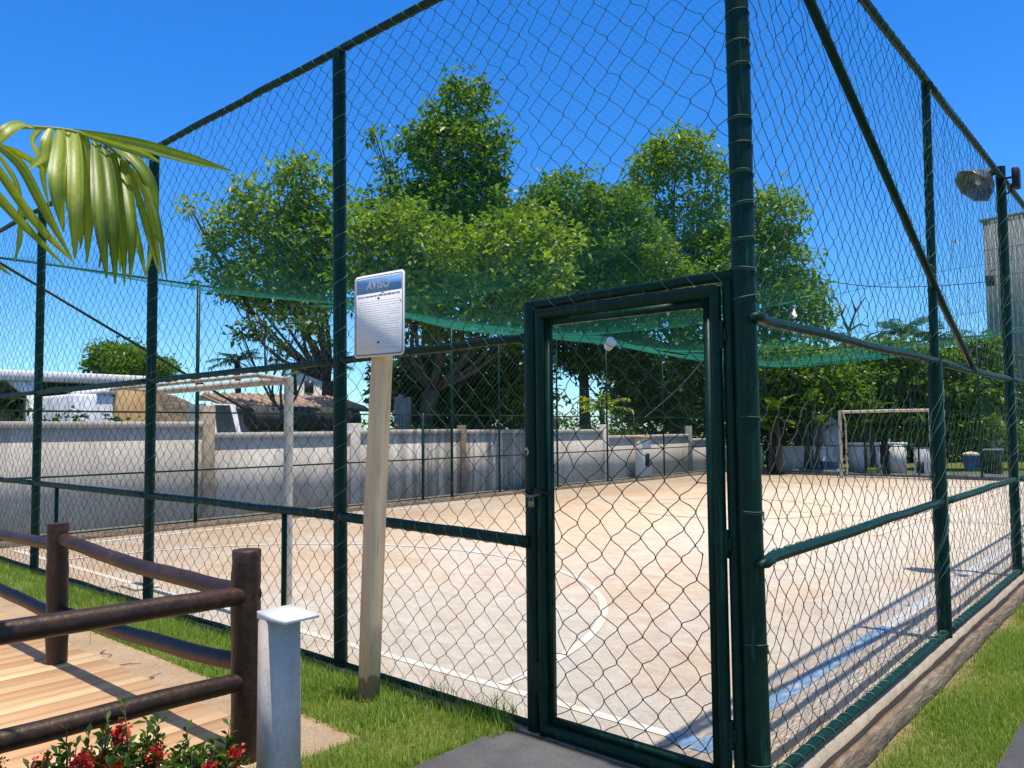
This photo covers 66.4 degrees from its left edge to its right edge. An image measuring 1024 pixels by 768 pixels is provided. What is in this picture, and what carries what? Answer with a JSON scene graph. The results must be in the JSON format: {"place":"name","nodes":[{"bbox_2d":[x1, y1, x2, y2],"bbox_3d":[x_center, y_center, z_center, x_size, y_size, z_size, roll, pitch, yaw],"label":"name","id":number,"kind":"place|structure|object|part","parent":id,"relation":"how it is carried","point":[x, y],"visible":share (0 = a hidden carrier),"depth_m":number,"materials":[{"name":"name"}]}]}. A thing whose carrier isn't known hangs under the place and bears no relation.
{"place":"outdoors","nodes":[
{"label":"outdoors","id":0,"kind":"place"},
{"bbox_2d":[290,371,321,395],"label":"house","id":1,"kind":"structure","parent":0,"point":[299,377],"depth_m":37.37,"materials":[{"name":"paint"}]},
{"bbox_2d":[304,381,313,392],"bbox_3d":[-9.681,0.135,37.300,0.420,0.550,0.120,-1,-3,0],"label":"window","id":2,"kind":"structure","parent":1,"relation":"in","point":[310,385],"depth_m":37.24,"materials":[{"name":"black glass"}]},
{"bbox_2d":[0,472,1023,767],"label":"court floor","id":3,"kind":"structure","parent":0,"point":[576,594],"depth_m":7.63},
{"bbox_2d":[109,373,293,604],"bbox_3d":[-2.884,0.980,7.049,2.777,2.003,0.366,-3,-4,41],"label":"goal","id":4,"kind":"object","parent":3,"relation":"on","point":[277,380],"visible":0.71,"depth_m":6.27,"materials":[{"name":"white metal"}]},
{"bbox_2d":[12,473,1023,627],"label":"court line","id":5,"kind":"object","parent":3,"relation":"on","point":[914,610],"visible":0.67,"depth_m":8.53,"materials":[{"name":"white paint"}]},
{"bbox_2d":[69,475,990,735],"bbox_3d":[4.541,2.344,14.635,8.450,0.002,21.145,-3,-4,41],"label":"court line","id":6,"kind":"object","parent":3,"relation":"on","point":[595,628],"visible":0.67,"depth_m":5.36,"materials":[{"name":"white paint"}]},
{"bbox_2d":[665,626,891,752],"bbox_3d":[1.810,1.808,4.910,0.265,0.004,3.060,-3,-4,41],"label":"court line","id":7,"kind":"object","parent":3,"relation":"on","point":[684,740],"visible":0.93,"depth_m":4.72,"materials":[{"name":"paint"}]},
{"bbox_2d":[760,393,806,473],"bbox_3d":[8.701,1.657,25.714,1.932,2.659,2.576,-3,-4,41],"label":"banana plant","id":8,"kind":"object","parent":3,"relation":"on","point":[766,423],"visible":0.78,"depth_m":25.53,"materials":[{"name":"green plant"}]},
{"bbox_2d":[557,474,1022,535],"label":"court line","id":9,"kind":"object","parent":3,"relation":"on","point":[833,512],"visible":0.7,"depth_m":14.40,"materials":[{"name":"white paint"}]},
{"bbox_2d":[838,409,930,479],"bbox_3d":[10.888,1.749,22.712,2.550,2.021,0.574,-3,-4,41],"label":"goal","id":10,"kind":"object","parent":3,"relation":"on","point":[858,411],"visible":0.59,"depth_m":23.24,"materials":[{"name":"white metal"}]},
{"bbox_2d":[0,0,1023,430],"label":"sky","id":11,"kind":"structure","parent":0,"point":[149,70],"materials":[{"name":"blue"}]},
{"bbox_2d":[0,429,1023,767],"bbox_3d":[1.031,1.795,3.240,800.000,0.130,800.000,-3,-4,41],"label":"ground","id":12,"kind":"structure","parent":0,"point":[909,725],"depth_m":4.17,"materials":[{"name":"green plant"}]},
{"bbox_2d":[0,753,8,767],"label":"flowering bush","id":13,"kind":"object","parent":12,"relation":"on","point":[1,766],"visible":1,"depth_m":2.61,"materials":[{"name":"green plant"}]},
{"bbox_2d":[0,383,56,420],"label":"palm tree","id":14,"kind":"object","parent":12,"relation":"on","point":[17,402],"visible":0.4,"depth_m":17.17,"materials":[{"name":"green plant"}]},
{"bbox_2d":[20,387,103,420],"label":"palm tree","id":15,"kind":"object","parent":12,"relation":"on","point":[52,395],"visible":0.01,"depth_m":17.38,"materials":[{"name":"green plant"}]},
{"bbox_2d":[1,406,140,427],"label":"hedge","id":16,"kind":"object","parent":12,"relation":"on","point":[81,416],"visible":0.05,"depth_m":13.47,"materials":[{"name":"green plant"}]},
{"bbox_2d":[0,369,145,420],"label":"carport building","id":17,"kind":"structure","parent":12,"relation":"on","point":[71,379],"depth_m":17.39,"materials":[{"name":"white paint"}]},
{"bbox_2d":[43,383,110,395],"bbox_3d":[-10.071,0.264,17.960,0.300,0.527,1.504,-3,-4,41],"label":"window","id":18,"kind":"structure","parent":17,"relation":"in","point":[59,385],"depth_m":17.63,"materials":[{"name":"grey glass"}]},
{"bbox_2d":[23,710,131,767],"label":"flowering bush","id":19,"kind":"object","parent":12,"relation":"on","point":[81,760],"visible":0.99,"depth_m":2.77,"materials":[{"name":"green plant"}]},
{"bbox_2d":[42,388,145,427],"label":"outbuilding","id":20,"kind":"structure","parent":12,"relation":"on","point":[74,399],"depth_m":15.32,"materials":[{"name":"white paint"}]},
{"bbox_2d":[0,121,231,285],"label":"palm plant","id":21,"kind":"object","parent":12,"relation":"on","point":[96,185],"visible":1,"depth_m":2.63,"materials":[{"name":"green plant"}]},
{"bbox_2d":[77,335,187,387],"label":"round tree","id":22,"kind":"object","parent":12,"relation":"on","point":[134,361],"visible":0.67,"depth_m":44.98,"materials":[{"name":"green plant"}]},
{"bbox_2d":[84,697,190,767],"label":"flowering bush","id":23,"kind":"object","parent":12,"relation":"on","point":[153,747],"visible":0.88,"depth_m":2.92,"materials":[{"name":"green plant"}]},
{"bbox_2d":[156,394,191,421],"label":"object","id":24,"kind":"object","parent":12,"relation":"on","point":[161,405],"visible":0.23,"depth_m":16.69,"materials":[{"name":"beige stone"}]},
{"bbox_2d":[0,597,355,767],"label":"slab","id":25,"kind":"structure","parent":12,"relation":"on","point":[318,735],"depth_m":5.05,"materials":[{"name":"concrete"}]},
{"bbox_2d":[0,612,230,767],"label":"deck","id":26,"kind":"structure","parent":25,"relation":"on","point":[34,686],"depth_m":4.51,"materials":[{"name":"brown wood"}]},
{"bbox_2d":[0,522,261,765],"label":"log railing","id":27,"kind":"object","parent":26,"relation":"on","point":[55,621],"visible":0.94,"depth_m":3.63,"materials":[{"name":"brown wood"}]},
{"bbox_2d":[169,718,250,767],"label":"flowering bush","id":28,"kind":"object","parent":12,"relation":"on","point":[227,756],"visible":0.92,"depth_m":3.05,"materials":[{"name":"green plant"}]},
{"bbox_2d":[184,403,240,432],"bbox_3d":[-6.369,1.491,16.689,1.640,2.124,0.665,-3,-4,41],"label":"van","id":29,"kind":"object","parent":12,"relation":"on","point":[225,419],"visible":0.04,"depth_m":16.50,"materials":[{"name":"white paint"}]},
{"bbox_2d":[206,349,263,392],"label":"palm tree","id":30,"kind":"object","parent":12,"relation":"on","point":[236,365],"visible":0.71,"depth_m":23.88,"materials":[{"name":"green plant"}]},
{"bbox_2d":[170,141,372,396],"bbox_3d":[-6.985,-2.024,22.760,5.920,10.034,2.910,0,-3,-9],"label":"almond tree","id":31,"kind":"object","parent":12,"relation":"on","point":[309,226],"visible":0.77,"depth_m":22.63,"materials":[{"name":"green plant"}]},
{"bbox_2d":[222,299,332,431],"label":"tree","id":32,"kind":"object","parent":12,"relation":"on","point":[309,327],"visible":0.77,"depth_m":18.93,"materials":[{"name":"green plant"}]},
{"bbox_2d":[199,391,368,431],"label":"shed","id":33,"kind":"structure","parent":12,"relation":"on","point":[235,399],"depth_m":19.96,"materials":[{"name":"paint"}]},
{"bbox_2d":[256,604,319,767],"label":"bollard light","id":34,"kind":"object","parent":12,"relation":"on","point":[279,698],"visible":1,"depth_m":3.20,"materials":[{"name":"white paint"}]},
{"bbox_2d":[267,351,311,394],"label":"palm tree","id":35,"kind":"object","parent":12,"relation":"on","point":[295,386],"visible":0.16,"depth_m":26.90,"materials":[{"name":"green plant"}]},
{"bbox_2d":[253,430,326,437],"bbox_3d":[-5.119,1.925,19.349,0.400,1.568,2.607,-3,-4,41],"label":"tank stand","id":36,"kind":"object","parent":12,"relation":"on","point":[293,431],"visible":0.12,"depth_m":18.94,"materials":[{"name":"concrete"}]},
{"bbox_2d":[243,406,360,430],"bbox_3d":[-5.129,0.863,19.410,0.599,0.595,3.047,-3,-4,41],"label":"ribbed tank","id":37,"kind":"object","parent":36,"relation":"on","point":[326,420],"visible":0.56,"depth_m":18.96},
{"bbox_2d":[285,352,353,376],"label":"palm tree","id":38,"kind":"object","parent":12,"relation":"on","point":[297,372],"visible":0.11,"depth_m":25.64,"materials":[{"name":"green plant"}]},
{"bbox_2d":[1,559,642,767],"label":"front kerb","id":39,"kind":"structure","parent":12,"relation":"on","point":[523,728],"depth_m":4.42,"materials":[{"name":"concrete"}]},
{"bbox_2d":[0,0,772,767],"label":"netting fence","id":40,"kind":"object","parent":39,"relation":"on","point":[750,652],"visible":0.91,"depth_m":4.66,"materials":[{"name":"green metal"}]},
{"bbox_2d":[525,284,736,767],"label":"gate","id":41,"kind":"structure","parent":40,"relation":"attached to","point":[707,298],"depth_m":3.64,"materials":[{"name":"green metal"}]},
{"bbox_2d":[521,490,536,507],"bbox_3d":[0.096,0.591,4.021,0.146,0.083,0.030,-3,-4,41],"label":"padlock","id":42,"kind":"object","parent":41,"relation":"attached to","point":[531,504],"visible":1,"depth_m":4.00,"materials":[{"name":"gold metal"}]},
{"bbox_2d":[604,337,616,350],"bbox_3d":[0.474,-0.195,3.779,0.052,0.066,0.068,1,-4,-24],"label":"plastic cup","id":43,"kind":"object","parent":41,"relation":"attached to","point":[610,343],"visible":1,"depth_m":3.76,"materials":[{"name":"white paint"}]},
{"bbox_2d":[0,470,704,541],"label":"verge","id":44,"kind":"structure","parent":12,"relation":"on","point":[332,506],"depth_m":15.55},
{"bbox_2d":[632,430,652,477],"bbox_3d":[4.098,2.170,24.446,0.400,1.500,0.600,-3,-4,41],"label":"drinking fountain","id":45,"kind":"object","parent":44,"relation":"on","point":[645,461],"visible":0.8,"depth_m":24.27,"materials":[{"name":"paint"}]},
{"bbox_2d":[0,405,705,533],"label":"boundary wall","id":46,"kind":"structure","parent":12,"relation":"on","point":[467,487],"depth_m":14.76,"materials":[{"name":"concrete"}]},
{"bbox_2d":[0,257,725,540],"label":"netting fence","id":47,"kind":"object","parent":12,"relation":"on","point":[197,412],"visible":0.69,"depth_m":14.42,"materials":[{"name":"green metal"}]},
{"bbox_2d":[354,269,404,702],"bbox_3d":[-0.716,0.633,4.416,0.483,2.515,0.162,-3,-4,41],"label":"notice sign","id":48,"kind":"object","parent":12,"relation":"on","point":[379,324],"visible":1,"depth_m":4.47,"materials":[{"name":"white paint"}]},
{"bbox_2d":[348,415,438,433],"bbox_3d":[-2.873,1.735,19.454,1.672,1.950,3.862,-3,-4,41],"label":"hedge","id":49,"kind":"object","parent":12,"relation":"on","point":[416,422],"visible":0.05,"depth_m":19.71,"materials":[{"name":"green plant"}]},
{"bbox_2d":[347,58,521,423],"bbox_3d":[-2.661,-3.975,27.046,5.989,14.345,4.424,-2,-4,27],"label":"almond tree","id":50,"kind":"object","parent":12,"relation":"on","point":[499,188],"visible":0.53,"depth_m":26.40,"materials":[{"name":"green plant"}]},
{"bbox_2d":[317,187,594,427],"bbox_3d":[-1.482,-1.171,20.986,7.567,8.110,3.913,-1,-3,4],"label":"almond tree","id":51,"kind":"object","parent":12,"relation":"on","point":[501,258],"visible":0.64,"depth_m":20.48,"materials":[{"name":"green plant"}]},
{"bbox_2d":[361,332,554,433],"bbox_3d":[-1.468,0.636,22.559,5.613,4.649,2.888,-1,-3,5],"label":"tree","id":52,"kind":"object","parent":12,"relation":"on","point":[475,381],"visible":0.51,"depth_m":21.99,"materials":[{"name":"green plant"}]},
{"bbox_2d":[394,394,558,433],"bbox_3d":[-0.774,1.632,22.882,0.090,2.481,6.956,-3,-4,41],"label":"board fence","id":53,"kind":"object","parent":12,"relation":"on","point":[404,403],"visible":0.08,"depth_m":20.55,"materials":[{"name":"grey wood"}]},
{"bbox_2d":[0,470,1022,548],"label":"kerb","id":54,"kind":"structure","parent":12,"relation":"on","point":[242,520],"depth_m":16.16,"materials":[{"name":"grey concrete"}]},
{"bbox_2d":[412,403,648,435],"bbox_3d":[1.143,1.839,24.806,1.674,2.693,12.008,-3,-4,41],"label":"hedge","id":55,"kind":"object","parent":12,"relation":"on","point":[560,420],"visible":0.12,"depth_m":26.04,"materials":[{"name":"green plant"}]},
{"bbox_2d":[575,393,635,424],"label":"palm tree","id":56,"kind":"object","parent":12,"relation":"on","point":[601,412],"visible":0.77,"depth_m":25.88,"materials":[{"name":"green plant"}]},
{"bbox_2d":[493,162,722,428],"bbox_3d":[3.582,-2.579,29.754,9.552,11.774,5.154,-1,-3,9],"label":"mango tree","id":57,"kind":"object","parent":12,"relation":"on","point":[601,223],"visible":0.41,"depth_m":29.07,"materials":[{"name":"green plant"}]},
{"bbox_2d":[553,321,724,434],"bbox_3d":[4.811,0.434,30.122,8.015,5.798,4.209,-1,-3,6],"label":"tree","id":58,"kind":"object","parent":12,"relation":"on","point":[655,388],"visible":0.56,"depth_m":29.38,"materials":[{"name":"green plant"}]},
{"bbox_2d":[618,118,730,433],"bbox_3d":[6.883,-3.828,32.852,6.444,14.502,4.184,-1,-3,6],"label":"mango tree","id":59,"kind":"object","parent":12,"relation":"on","point":[681,135],"visible":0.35,"depth_m":32.45,"materials":[{"name":"green plant"}]},
{"bbox_2d":[364,329,1023,462],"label":"woods","id":60,"kind":"object","parent":12,"relation":"on","point":[790,431],"visible":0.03,"depth_m":33.58,"materials":[{"name":"green plant"}]},
{"bbox_2d":[725,443,826,471],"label":"boundary wall","id":61,"kind":"structure","parent":12,"relation":"on","point":[792,455],"depth_m":26.73,"materials":[{"name":"paint"}]},
{"bbox_2d":[715,171,843,444],"bbox_3d":[9.899,-2.186,28.965,4.519,10.833,3.416,-2,-4,21],"label":"mango tree","id":62,"kind":"object","parent":12,"relation":"on","point":[770,245],"visible":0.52,"depth_m":28.42,"materials":[{"name":"green plant"}]},
{"bbox_2d":[836,297,867,441],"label":"bare tree","id":63,"kind":"object","parent":12,"relation":"on","point":[851,323],"visible":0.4,"depth_m":31.16,"materials":[{"name":"green plant"}]},
{"bbox_2d":[724,332,1023,476],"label":"netting fence","id":64,"kind":"object","parent":12,"relation":"on","point":[917,423],"visible":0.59,"depth_m":23.54,"materials":[{"name":"green metal"}]},
{"bbox_2d":[828,331,954,468],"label":"tree","id":65,"kind":"object","parent":12,"relation":"on","point":[884,366],"visible":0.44,"depth_m":27.52,"materials":[{"name":"green plant"}]},
{"bbox_2d":[764,468,1021,474],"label":"verge","id":66,"kind":"structure","parent":12,"relation":"on","point":[908,473],"depth_m":25.27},
{"bbox_2d":[785,388,836,469],"bbox_3d":[9.831,1.577,25.808,1.842,2.832,1.813,-2,-3,18],"label":"banana plant","id":67,"kind":"object","parent":66,"relation":"on","point":[812,397],"visible":0.76,"depth_m":25.96,"materials":[{"name":"green plant"}]},
{"bbox_2d":[791,468,844,472],"bbox_3d":[10.101,2.876,25.802,1.490,0.140,0.780,-3,-4,41],"label":"planter","id":68,"kind":"object","parent":66,"relation":"on","point":[820,470],"visible":0.51,"depth_m":25.58,"materials":[{"name":"concrete"}]},
{"bbox_2d":[819,461,837,468],"bbox_3d":[10.406,2.649,25.694,0.580,0.232,0.580,-3,-4,41],"label":"basin","id":69,"kind":"object","parent":68,"relation":"on","point":[830,464],"visible":0.8,"depth_m":25.46,"materials":[{"name":"blue plastic"}]},
{"bbox_2d":[758,339,882,444],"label":"tree","id":70,"kind":"object","parent":66,"relation":"on","point":[817,383],"visible":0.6,"depth_m":26.61,"materials":[{"name":"green plant"}]},
{"bbox_2d":[813,417,839,468],"bbox_3d":[10.699,2.053,26.525,0.908,1.856,0.827,-1,-3,3],"label":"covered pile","id":71,"kind":"object","parent":66,"relation":"on","point":[833,454],"visible":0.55,"depth_m":26.28,"materials":[{"name":"grey fabric"}]},
{"bbox_2d":[847,442,866,471],"bbox_3d":[11.584,2.456,26.216,0.605,1.000,0.200,-3,-4,41],"label":"trash bin","id":72,"kind":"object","parent":66,"relation":"on","point":[851,452],"depth_m":26.17,"materials":[{"name":"paint"}]},
{"bbox_2d":[828,400,893,467],"bbox_3d":[11.670,1.753,25.898,1.684,2.421,1.778,1,-4,-20],"label":"banana plant","id":73,"kind":"object","parent":66,"relation":"on","point":[870,432],"visible":0.63,"depth_m":25.80,"materials":[{"name":"green plant"}]},
{"bbox_2d":[868,468,876,473],"bbox_3d":[11.164,2.727,24.231,0.269,0.238,0.269,-3,-4,41],"label":"pot","id":74,"kind":"object","parent":66,"relation":"on","point":[874,471],"visible":0.48,"depth_m":24.13,"materials":[{"name":"ceramic"}]},
{"bbox_2d":[866,442,880,472],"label":"trash bin","id":75,"kind":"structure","parent":66,"relation":"on","point":[877,457],"depth_m":25.78,"materials":[{"name":"paint"}]},
{"bbox_2d":[887,462,890,473],"bbox_3d":[11.475,2.595,23.834,0.110,0.450,0.109,-3,-4,41],"label":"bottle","id":76,"kind":"object","parent":66,"relation":"on","point":[888,469],"visible":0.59,"depth_m":23.80,"materials":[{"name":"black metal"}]},
{"bbox_2d":[888,442,907,472],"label":"trash bin","id":77,"kind":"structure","parent":66,"relation":"on","point":[896,465],"depth_m":25.33,"materials":[{"name":"paint"}]},
{"bbox_2d":[912,447,930,473],"bbox_3d":[12.730,2.375,24.145,0.554,0.902,0.560,-3,-4,41],"label":"trash bin","id":78,"kind":"object","parent":66,"relation":"on","point":[924,465],"visible":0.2,"depth_m":23.93,"materials":[{"name":"white paint"}]},
{"bbox_3d":[12.522,2.568,23.976,0.204,0.341,0.011,-3,-4,41],"label":"door","id":79,"kind":"part","parent":78,"relation":"part of","materials":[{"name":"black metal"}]},
{"bbox_2d":[962,451,979,469],"bbox_3d":[13.768,2.293,23.443,0.464,0.542,0.464,-3,-4,41],"label":"drum","id":80,"kind":"object","parent":66,"relation":"on","point":[975,465],"visible":0.68,"depth_m":23.27,"materials":[{"name":"blue plastic"}]},
{"bbox_2d":[947,473,1007,477],"bbox_3d":[13.597,2.688,22.763,1.655,0.105,0.780,-3,-4,41],"label":"planter","id":81,"kind":"object","parent":66,"relation":"on","point":[974,475],"visible":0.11,"depth_m":22.72,"materials":[{"name":"concrete"}]},
{"bbox_2d":[982,449,1003,473],"bbox_3d":[14.427,2.341,23.464,0.499,0.778,0.560,-3,-4,41],"label":"trash bin","id":82,"kind":"object","parent":66,"relation":"on","point":[1000,468],"visible":0.61,"depth_m":23.28,"materials":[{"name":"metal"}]},
{"bbox_2d":[862,315,928,462],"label":"palm tree","id":83,"kind":"object","parent":12,"relation":"on","point":[899,331],"visible":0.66,"depth_m":32.79,"materials":[{"name":"green plant"}]},
{"bbox_2d":[775,571,1023,767],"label":"court kerb","id":84,"kind":"structure","parent":12,"relation":"on","point":[832,745],"depth_m":4.54,"materials":[{"name":"concrete"}]},
{"bbox_2d":[749,0,1023,767],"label":"netting fence","id":85,"kind":"object","parent":84,"relation":"on","point":[938,505],"visible":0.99,"depth_m":5.35,"materials":[{"name":"green metal"}]},
{"bbox_2d":[0,0,1023,366],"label":"overhead net","id":86,"kind":"object","parent":85,"relation":"attached to","point":[592,334],"visible":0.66,"depth_m":9.51,"materials":[{"name":"green fabric"}]},
{"bbox_2d":[789,309,796,318],"bbox_3d":[1.369,-0.345,3.811,0.037,0.053,0.030,-1,-3,1],"label":"paper scrap","id":87,"kind":"object","parent":85,"relation":"attached to","point":[793,314],"visible":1,"depth_m":3.81,"materials":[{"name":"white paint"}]},
{"bbox_2d":[954,169,994,200],"bbox_3d":[4.897,-2.097,8.254,0.409,0.365,0.336,-3,-4,41],"label":"floodlight","id":88,"kind":"object","parent":85,"relation":"attached to","point":[975,189],"visible":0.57,"depth_m":8.32,"materials":[{"name":"white paint"}]},
{"bbox_2d":[1001,166,1020,193],"bbox_3d":[5.138,-2.056,8.043,0.137,0.266,0.441,-2,-4,23],"label":"spotlight box","id":89,"kind":"object","parent":85,"relation":"attached to","point":[1015,176],"visible":1,"depth_m":7.86,"materials":[{"name":"black metal"}]},
{"bbox_2d":[820,580,1023,767],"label":"kerb board","id":90,"kind":"object","parent":12,"relation":"on","point":[883,712],"visible":0.36,"depth_m":4.69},
{"bbox_2d":[828,584,1023,767],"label":"kerb plank","id":91,"kind":"object","parent":12,"relation":"on","point":[864,750],"visible":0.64,"depth_m":4.63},
{"bbox_2d":[899,321,974,346],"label":"palm tree","id":92,"kind":"object","parent":12,"relation":"on","point":[924,333],"visible":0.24,"depth_m":33.72,"materials":[{"name":"green plant"}]},
{"bbox_2d":[910,328,1023,468],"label":"tree","id":93,"kind":"object","parent":12,"relation":"on","point":[962,360],"visible":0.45,"depth_m":26.64,"materials":[{"name":"green plant"}]},
{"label":"utility pole","id":94,"kind":"object","parent":12,"relation":"on","visible":0},
{"bbox_2d":[822,279,987,287],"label":"cable","id":95,"kind":"object","parent":94,"relation":"attached to","point":[912,286],"visible":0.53,"depth_m":42.00,"materials":[{"name":"black metal"}]},
{"bbox_2d":[412,731,633,767],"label":"path","id":96,"kind":"structure","parent":0,"point":[509,749],"depth_m":3.68,"materials":[{"name":"grey concrete"}]},
{"bbox_2d":[979,438,1004,452],"bbox_3d":[16.621,2.084,27.039,0.599,0.572,0.620,0,-3,-9],"label":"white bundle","id":97,"kind":"object","parent":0,"point":[998,441],"visible":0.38,"depth_m":26.84,"materials":[{"name":"white plastic"}]},
{"bbox_2d":[979,211,1023,415],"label":"tall building","id":98,"kind":"structure","parent":0,"point":[1015,240],"depth_m":45.54,"materials":[{"name":"grey concrete"}]},
{"bbox_2d":[985,269,996,286],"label":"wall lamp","id":99,"kind":"object","parent":98,"relation":"attached to","point":[990,281],"visible":0.7,"depth_m":45.36,"materials":[{"name":"black metal"}]},
{"bbox_2d":[996,720,1023,767],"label":"path","id":100,"kind":"structure","parent":0,"point":[1014,758],"depth_m":3.92,"materials":[{"name":"grey concrete"}]}
]}

